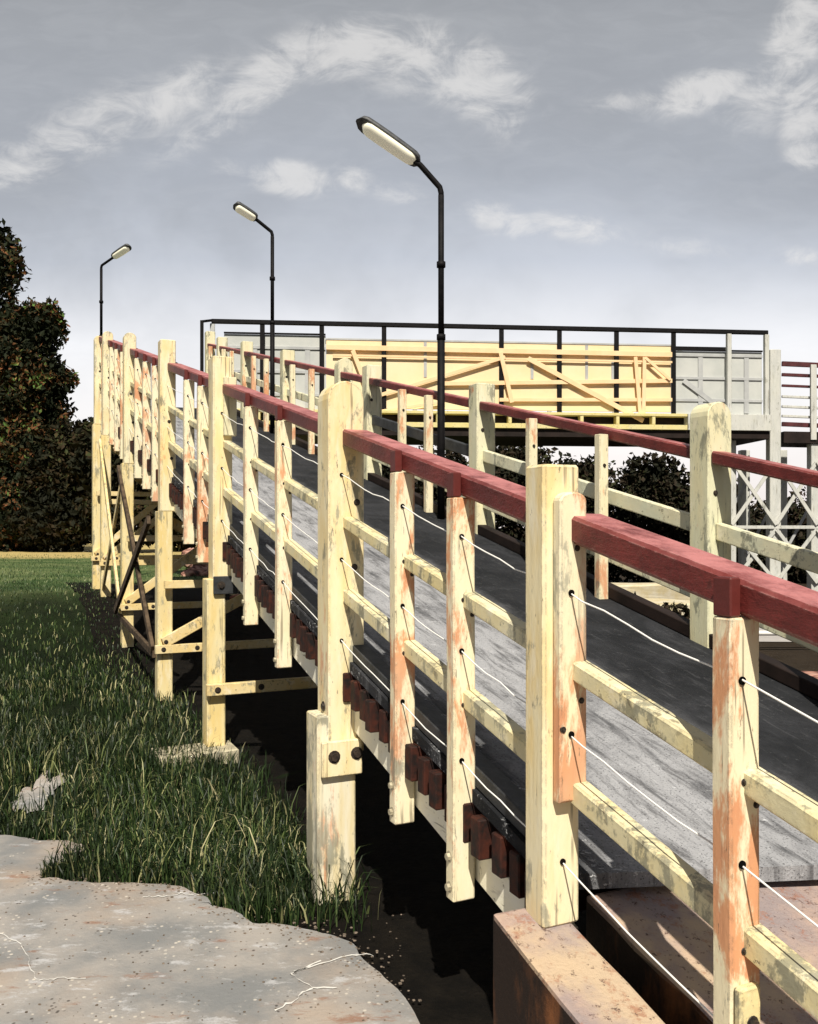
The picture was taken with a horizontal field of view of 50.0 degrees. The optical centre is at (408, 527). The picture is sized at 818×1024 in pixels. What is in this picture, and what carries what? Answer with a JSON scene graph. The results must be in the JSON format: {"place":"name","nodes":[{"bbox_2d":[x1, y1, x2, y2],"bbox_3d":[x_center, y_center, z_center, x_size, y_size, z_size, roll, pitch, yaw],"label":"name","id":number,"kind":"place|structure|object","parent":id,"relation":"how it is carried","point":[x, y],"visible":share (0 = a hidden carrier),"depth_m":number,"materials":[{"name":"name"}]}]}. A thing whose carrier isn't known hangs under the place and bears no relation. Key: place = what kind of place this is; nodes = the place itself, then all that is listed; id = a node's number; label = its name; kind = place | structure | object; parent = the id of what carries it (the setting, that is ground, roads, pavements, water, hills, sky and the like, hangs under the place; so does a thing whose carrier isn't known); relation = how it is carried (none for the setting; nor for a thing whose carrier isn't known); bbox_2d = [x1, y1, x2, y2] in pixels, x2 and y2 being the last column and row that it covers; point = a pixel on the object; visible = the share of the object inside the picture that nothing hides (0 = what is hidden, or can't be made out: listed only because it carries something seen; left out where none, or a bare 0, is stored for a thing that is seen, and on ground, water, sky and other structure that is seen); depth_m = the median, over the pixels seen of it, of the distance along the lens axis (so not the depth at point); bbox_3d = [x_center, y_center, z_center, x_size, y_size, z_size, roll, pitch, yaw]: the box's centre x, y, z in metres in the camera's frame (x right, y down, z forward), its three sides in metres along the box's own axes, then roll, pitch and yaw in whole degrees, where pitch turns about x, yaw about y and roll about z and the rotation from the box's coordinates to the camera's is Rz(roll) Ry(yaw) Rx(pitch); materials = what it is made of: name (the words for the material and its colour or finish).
{"place":"outdoors","nodes":[
{"label":"outdoors","id":0,"kind":"place"},
{"bbox_2d":[12,770,65,812],"bbox_3d":[-2.021,1.443,4.820,0.226,0.074,0.622,0,0,0],"label":"rock","id":1,"kind":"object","parent":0,"point":[36,788],"depth_m":4.79,"materials":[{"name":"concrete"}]},
{"bbox_2d":[0,835,419,1023],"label":"pavement","id":2,"kind":"structure","parent":0,"point":[114,982],"depth_m":2.96,"materials":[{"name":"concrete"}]},
{"bbox_2d":[0,837,421,1022],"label":"grit","id":3,"kind":"object","parent":2,"relation":"on","point":[315,927],"visible":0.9,"depth_m":3.15,"materials":[{"name":"grey gravel"}]},
{"bbox_2d":[65,582,585,1023],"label":"soil","id":4,"kind":"structure","parent":0,"point":[443,963],"depth_m":4.16,"materials":[{"name":"black soil"}]},
{"bbox_2d":[151,740,238,767],"bbox_3d":[-1.297,1.385,5.309,0.480,0.090,0.260,0,0,-25],"label":"sole plate","id":5,"kind":"object","parent":4,"relation":"on","point":[228,746],"visible":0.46,"depth_m":5.26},
{"bbox_2d":[0,529,817,933],"bbox_3d":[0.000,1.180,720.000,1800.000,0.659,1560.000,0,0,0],"label":"ground","id":6,"kind":"structure","parent":0,"point":[798,657],"depth_m":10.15,"materials":[{"name":"green plant"}]},
{"bbox_2d":[0,218,31,379],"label":"tree","id":7,"kind":"object","parent":6,"relation":"on","point":[11,261],"visible":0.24,"depth_m":35.77,"materials":[{"name":"green plant"}]},
{"bbox_2d":[0,295,80,551],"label":"tree","id":8,"kind":"object","parent":6,"relation":"on","point":[39,381],"visible":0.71,"depth_m":34.08,"materials":[{"name":"green plant"}]},
{"bbox_2d":[5,415,93,551],"bbox_3d":[-13.107,-1.553,33.671,4.568,5.589,3.484,0,0,0],"label":"shrub","id":9,"kind":"object","parent":6,"relation":"on","point":[49,517],"visible":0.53,"depth_m":32.96,"materials":[{"name":"green plant"}]},
{"bbox_2d":[61,422,174,547],"bbox_3d":[-10.732,-1.570,32.749,4.199,5.622,3.935,0,0,-36],"label":"shrub","id":10,"kind":"object","parent":6,"relation":"on","point":[80,458],"visible":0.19,"depth_m":31.84,"materials":[{"name":"green plant"}]},
{"bbox_2d":[151,512,195,551],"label":"shrub","id":11,"kind":"object","parent":6,"relation":"on","point":[181,546],"visible":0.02,"depth_m":33.73,"materials":[{"name":"green plant"}]},
{"bbox_2d":[181,548,207,575],"bbox_3d":[-4.606,0.800,21.524,2.548,0.591,9.610,0,0,-10],"label":"rubble","id":12,"kind":"object","parent":6,"relation":"on","point":[197,569],"visible":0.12,"depth_m":17.70,"materials":[{"name":"brown stone"}]},
{"bbox_2d":[382,465,416,492],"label":"bush","id":13,"kind":"object","parent":6,"relation":"on","point":[386,471],"depth_m":25.43,"materials":[{"name":"green plant"}]},
{"bbox_2d":[415,445,468,505],"bbox_3d":[1.030,-0.249,24.977,2.517,4.417,2.572,0,0,0],"label":"bush","id":14,"kind":"object","parent":6,"relation":"on","point":[449,455],"visible":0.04,"depth_m":24.56,"materials":[{"name":"green plant"}]},
{"bbox_2d":[91,407,817,929],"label":"footbridge ramp","id":15,"kind":"structure","parent":6,"relation":"on","point":[669,779],"depth_m":3.59,"materials":[{"name":"wood"}]},
{"bbox_2d":[99,244,131,335],"bbox_3d":[-4.843,-3.184,14.468,0.685,2.888,0.134,0,0,29],"label":"street lamp","id":16,"kind":"object","parent":15,"relation":"on","point":[122,250],"visible":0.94,"depth_m":14.57,"materials":[{"name":"black metal"}]},
{"bbox_2d":[233,201,274,432],"bbox_3d":[-1.885,-2.535,10.660,0.520,2.759,0.134,0,0,-29],"label":"street lamp","id":17,"kind":"object","parent":15,"relation":"on","point":[243,210],"visible":1,"depth_m":10.72,"materials":[{"name":"black metal"}]},
{"bbox_2d":[356,116,445,518],"bbox_3d":[-0.059,-1.543,6.502,0.673,2.958,0.132,0,0,-8],"label":"street lamp","id":18,"kind":"object","parent":15,"relation":"on","point":[383,137],"visible":1,"depth_m":6.52,"materials":[{"name":"black metal"}]},
{"bbox_2d":[94,331,817,1023],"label":"ramp railing","id":19,"kind":"object","parent":15,"relation":"attached to","point":[134,395],"visible":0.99,"depth_m":2.37,"materials":[{"name":"yellow paint"}]},
{"bbox_2d":[205,331,817,652],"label":"ramp railing","id":20,"kind":"object","parent":15,"relation":"attached to","point":[706,520],"visible":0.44,"depth_m":4.81,"materials":[{"name":"beige paint"}]},
{"bbox_2d":[458,446,557,542],"bbox_3d":[2.885,-0.418,23.752,2.718,4.735,2.887,0,0,-38],"label":"bush","id":21,"kind":"object","parent":6,"relation":"on","point":[506,524],"visible":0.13,"depth_m":23.54,"materials":[{"name":"green plant"}]},
{"bbox_2d":[549,451,628,582],"bbox_3d":[4.625,-0.098,23.076,2.544,3.797,2.384,0,0,0],"label":"bush","id":22,"kind":"object","parent":6,"relation":"on","point":[586,470],"visible":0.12,"depth_m":22.69,"materials":[{"name":"green plant"}]},
{"bbox_2d":[608,452,689,582],"bbox_3d":[6.225,-0.113,21.896,2.453,3.826,2.454,0,0,0],"label":"bush","id":23,"kind":"object","parent":6,"relation":"on","point":[656,479],"visible":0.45,"depth_m":21.64,"materials":[{"name":"green plant"}]},
{"bbox_2d":[612,583,689,599],"bbox_3d":[4.404,1.310,16.961,3.059,0.498,0.776,0,0,0],"label":"stone ledge","id":24,"kind":"object","parent":6,"relation":"on","point":[649,590],"visible":0.04,"depth_m":16.63,"materials":[{"name":"beige stone"}]},
{"bbox_2d":[493,880,817,1023],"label":"abutment","id":25,"kind":"object","parent":6,"relation":"on","point":[608,970],"visible":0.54,"depth_m":2.06,"materials":[{"name":"orange concrete"}]},
{"bbox_2d":[645,598,689,614],"bbox_3d":[4.345,1.386,14.610,2.078,0.353,0.850,0,0,0],"label":"stone ledge","id":26,"kind":"object","parent":6,"relation":"on","point":[658,601],"visible":0.02,"depth_m":14.56,"materials":[{"name":"beige stone"}]},
{"bbox_2d":[662,602,689,618],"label":"weed","id":27,"kind":"object","parent":6,"relation":"on","point":[685,610],"visible":0.2,"depth_m":13.67,"materials":[{"name":"green plant"}]},
{"bbox_2d":[673,475,762,570],"bbox_3d":[7.885,0.192,22.835,2.664,3.380,2.357,0,0,0],"label":"bush","id":28,"kind":"object","parent":6,"relation":"on","point":[754,565],"visible":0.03,"depth_m":22.41,"materials":[{"name":"green plant"}]},
{"bbox_2d":[759,631,777,635],"bbox_3d":[5.600,1.295,10.600,3.600,0.510,0.070,0,0,0],"label":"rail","id":29,"kind":"object","parent":6,"relation":"on","point":[764,633],"depth_m":10.58,"materials":[{"name":"metal"}]},
{"bbox_2d":[750,498,787,572],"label":"bush","id":30,"kind":"object","parent":6,"relation":"on","point":[759,512],"visible":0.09,"depth_m":24.55,"materials":[{"name":"green plant"}]},
{"bbox_2d":[731,349,817,590],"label":"lattice trestle","id":31,"kind":"object","parent":6,"relation":"on","point":[776,507],"visible":0.62,"depth_m":18.14,"materials":[{"name":"grey paint"}]},
{"bbox_2d":[200,319,770,446],"bbox_3d":[1.504,-2.917,18.265,11.648,2.235,2.230,0,0,-5],"label":"footbridge","id":32,"kind":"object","parent":31,"relation":"on","point":[616,377],"visible":0.67,"depth_m":17.60,"materials":[{"name":"black paint"}]},
{"bbox_2d":[781,361,817,447],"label":"landing railing","id":33,"kind":"object","parent":31,"relation":"on","point":[796,439],"visible":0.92,"depth_m":18.12,"materials":[{"name":"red metal"}]},
{"bbox_2d":[762,486,806,582],"bbox_3d":[10.999,0.535,23.996,2.617,3.310,2.548,0,0,0],"label":"bush","id":34,"kind":"object","parent":6,"relation":"on","point":[795,513],"visible":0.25,"depth_m":23.62,"materials":[{"name":"green plant"}]},
{"bbox_2d":[802,671,817,678],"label":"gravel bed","id":35,"kind":"object","parent":6,"relation":"on","point":[813,674],"depth_m":8.97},
{"bbox_2d":[0,0,817,527],"label":"sky","id":36,"kind":"structure","parent":0,"point":[596,163],"materials":[{"name":"grey"}]},
{"bbox_2d":[759,628,791,641],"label":"path","id":37,"kind":"structure","parent":0,"point":[771,639],"depth_m":11.68,"materials":[{"name":"grey concrete"}]}
]}

